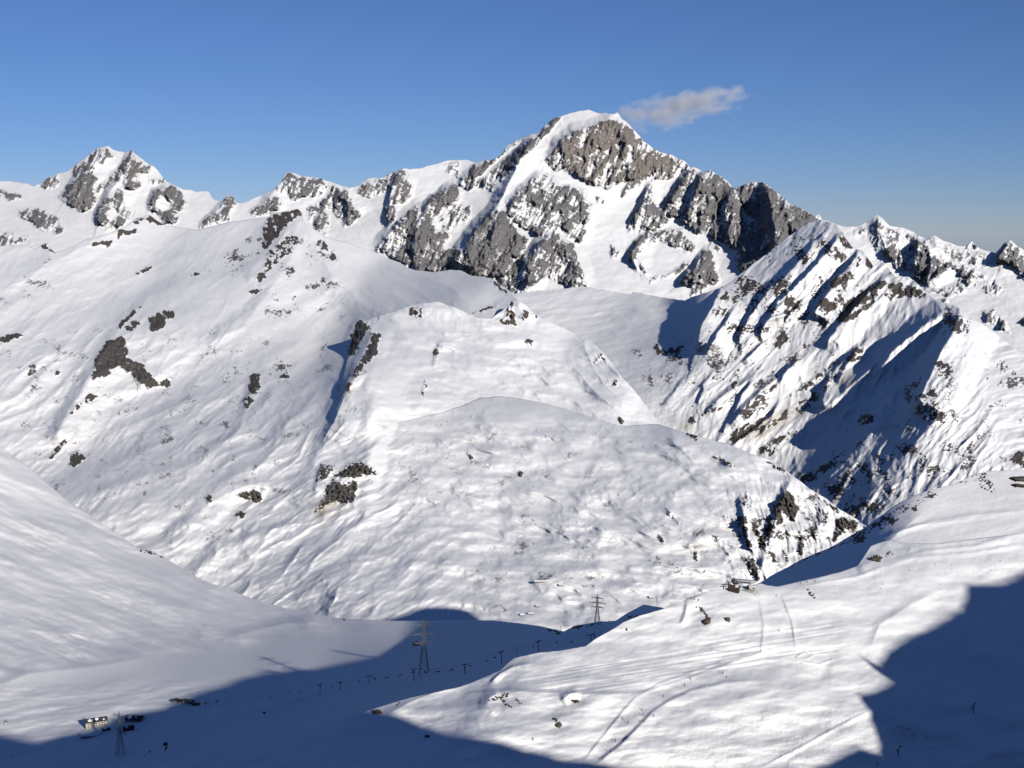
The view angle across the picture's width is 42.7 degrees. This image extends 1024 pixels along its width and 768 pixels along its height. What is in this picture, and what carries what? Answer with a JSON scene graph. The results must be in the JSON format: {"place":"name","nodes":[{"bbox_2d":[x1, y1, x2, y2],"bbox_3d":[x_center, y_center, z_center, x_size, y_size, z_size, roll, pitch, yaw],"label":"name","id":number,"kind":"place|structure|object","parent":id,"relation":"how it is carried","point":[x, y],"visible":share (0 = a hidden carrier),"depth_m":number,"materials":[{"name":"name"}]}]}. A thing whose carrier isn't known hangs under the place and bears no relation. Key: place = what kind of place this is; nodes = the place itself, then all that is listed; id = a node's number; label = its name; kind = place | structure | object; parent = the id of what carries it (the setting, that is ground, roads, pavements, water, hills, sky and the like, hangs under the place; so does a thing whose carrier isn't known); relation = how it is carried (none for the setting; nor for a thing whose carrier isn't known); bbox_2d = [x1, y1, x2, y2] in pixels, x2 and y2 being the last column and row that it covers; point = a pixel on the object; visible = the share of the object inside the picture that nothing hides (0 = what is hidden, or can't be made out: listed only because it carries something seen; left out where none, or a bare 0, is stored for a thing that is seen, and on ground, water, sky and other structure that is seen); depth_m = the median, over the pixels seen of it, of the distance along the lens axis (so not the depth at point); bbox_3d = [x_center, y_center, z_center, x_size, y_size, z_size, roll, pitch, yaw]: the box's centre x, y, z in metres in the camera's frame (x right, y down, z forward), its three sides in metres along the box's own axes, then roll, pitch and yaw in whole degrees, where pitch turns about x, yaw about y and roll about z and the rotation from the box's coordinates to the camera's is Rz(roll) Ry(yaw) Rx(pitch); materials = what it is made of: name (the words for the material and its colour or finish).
{"place":"outdoors","nodes":[
{"label":"outdoors","id":0,"kind":"place"},
{"bbox_2d":[0,209,517,600],"bbox_3d":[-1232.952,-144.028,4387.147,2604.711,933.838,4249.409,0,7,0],"label":"snowy hill","id":1,"kind":"structure","parent":0,"point":[170,393],"depth_m":4179.62,"materials":[{"name":"white snow"}]},
{"bbox_2d":[0,447,663,767],"bbox_3d":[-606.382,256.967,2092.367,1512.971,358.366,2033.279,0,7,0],"label":"mountain pass","id":2,"kind":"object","parent":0,"point":[98,618],"visible":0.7,"depth_m":1911.82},
{"bbox_2d":[80,732,100,737],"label":"barn","id":3,"kind":"structure","parent":2,"relation":"on","point":[88,735],"depth_m":1667.36,"materials":[{"name":"stone"}]},
{"bbox_2d":[84,716,107,728],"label":"hospice","id":4,"kind":"structure","parent":2,"relation":"on","point":[95,722],"depth_m":1700.99,"materials":[{"name":"beige paint"}]},
{"bbox_2d":[112,712,126,756],"bbox_3d":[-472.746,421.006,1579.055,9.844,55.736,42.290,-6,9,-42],"label":"power pylon","id":5,"kind":"object","parent":2,"relation":"on","point":[120,723],"visible":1,"depth_m":1579.01,"materials":[{"name":"metal"}]},
{"bbox_2d":[123,725,134,731],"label":"chalet","id":6,"kind":"object","parent":2,"relation":"on","point":[129,727],"visible":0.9,"depth_m":1676.82,"materials":[{"name":"brown wood"}]},
{"bbox_2d":[124,715,144,722],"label":"chalet","id":7,"kind":"object","parent":2,"relation":"on","point":[133,718],"visible":1,"depth_m":1710.36,"materials":[{"name":"concrete"}]},
{"bbox_2d":[173,698,181,702],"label":"garage","id":8,"kind":"structure","parent":2,"relation":"on","point":[176,700],"depth_m":1755.47,"materials":[{"name":"concrete"}]},
{"bbox_2d":[181,698,194,703],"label":"station","id":9,"kind":"object","parent":2,"relation":"on","point":[186,701],"visible":1,"depth_m":1743.43,"materials":[{"name":"concrete"}]},
{"bbox_2d":[413,620,434,673],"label":"power pylon","id":10,"kind":"object","parent":2,"relation":"on","point":[424,623],"visible":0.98,"depth_m":1471.99,"materials":[{"name":"metal"}]},
{"bbox_2d":[589,594,605,622],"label":"power pylon","id":11,"kind":"object","parent":2,"relation":"on","point":[597,609],"visible":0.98,"depth_m":1316.66,"materials":[{"name":"metal"}]},
{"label":"lift tower","id":12,"kind":"object","parent":2,"relation":"on","visible":0},
{"bbox_2d":[211,628,613,702],"bbox_3d":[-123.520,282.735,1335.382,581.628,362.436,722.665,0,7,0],"label":"lift cable","id":13,"kind":"object","parent":12,"relation":"attached to","point":[432,669],"visible":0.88,"depth_m":1368.88,"materials":[{"name":"metal"}]},
{"bbox_2d":[303,300,661,457],"bbox_3d":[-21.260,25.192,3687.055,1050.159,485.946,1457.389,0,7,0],"label":"rocky knoll","id":14,"kind":"structure","parent":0,"point":[411,362],"depth_m":3650.93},
{"bbox_2d":[0,110,1023,353],"bbox_3d":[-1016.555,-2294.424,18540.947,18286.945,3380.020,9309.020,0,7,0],"label":"mountain range","id":15,"kind":"structure","parent":0,"point":[615,202],"depth_m":17938.02,"materials":[{"name":"white snow"}]},
{"bbox_2d":[0,0,1023,252],"label":"sky","id":16,"kind":"structure","parent":0,"point":[909,114],"materials":[{"name":"blue"}]},
{"bbox_2d":[260,396,865,630],"bbox_3d":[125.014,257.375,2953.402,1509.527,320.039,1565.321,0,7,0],"label":"snowy dome","id":17,"kind":"structure","parent":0,"point":[490,508],"depth_m":2766.05,"materials":[{"name":"white snow"}]},
{"bbox_2d":[534,580,548,582],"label":"stone hut","id":18,"kind":"object","parent":17,"relation":"on","point":[538,581],"visible":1,"depth_m":2490.35,"materials":[{"name":"grey stone"}]},
{"bbox_2d":[152,533,1023,767],"bbox_3d":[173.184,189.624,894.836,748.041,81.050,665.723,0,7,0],"label":"ski slope","id":19,"kind":"structure","parent":0,"point":[915,651],"depth_m":831.10,"materials":[{"name":"white snow"}]},
{"bbox_2d":[372,709,381,713],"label":"boulder","id":20,"kind":"object","parent":19,"relation":"on","point":[376,711],"visible":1,"depth_m":763.67,"materials":[{"name":"grey stone"}]},
{"bbox_2d":[703,619,710,623],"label":"boulder","id":21,"kind":"object","parent":19,"relation":"on","point":[706,621],"visible":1,"depth_m":903.40,"materials":[{"name":"stone"}]},
{"bbox_2d":[728,585,740,592],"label":"hut","id":22,"kind":"object","parent":19,"relation":"on","point":[734,588],"visible":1,"depth_m":947.96,"materials":[{"name":"brown wood"}]},
{"bbox_2d":[731,579,755,592],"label":"lift station","id":23,"kind":"object","parent":19,"relation":"on","point":[744,581],"visible":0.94,"depth_m":955.53,"materials":[{"name":"grey concrete"}]},
{"bbox_2d":[747,585,754,589],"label":"control cabin","id":24,"kind":"object","parent":19,"relation":"on","point":[751,587],"visible":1,"depth_m":955.91,"materials":[{"name":"concrete"}]},
{"bbox_2d":[868,556,881,561],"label":"boulder","id":25,"kind":"object","parent":19,"relation":"on","point":[876,558],"visible":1,"depth_m":1072.10,"materials":[{"name":"stone"}]},
{"bbox_2d":[514,219,1023,525],"bbox_3d":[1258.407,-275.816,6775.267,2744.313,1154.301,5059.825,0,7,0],"label":"rocky ridge","id":26,"kind":"structure","parent":0,"point":[828,362],"depth_m":6018.63,"materials":[{"name":"white snow"}]},
{"bbox_2d":[758,470,1023,585],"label":"snowy shoulder","id":27,"kind":"object","parent":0,"point":[985,504],"visible":0.59,"depth_m":1208.47},
{"bbox_2d":[1009,476,1023,481],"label":"boulder","id":28,"kind":"object","parent":27,"relation":"on","point":[1019,478],"visible":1,"depth_m":1273.80,"materials":[{"name":"stone"}]},
{"bbox_2d":[1012,483,1023,487],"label":"boulder","id":29,"kind":"object","parent":27,"relation":"on","point":[1019,485],"visible":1,"depth_m":1260.07,"materials":[{"name":"stone"}]}
]}

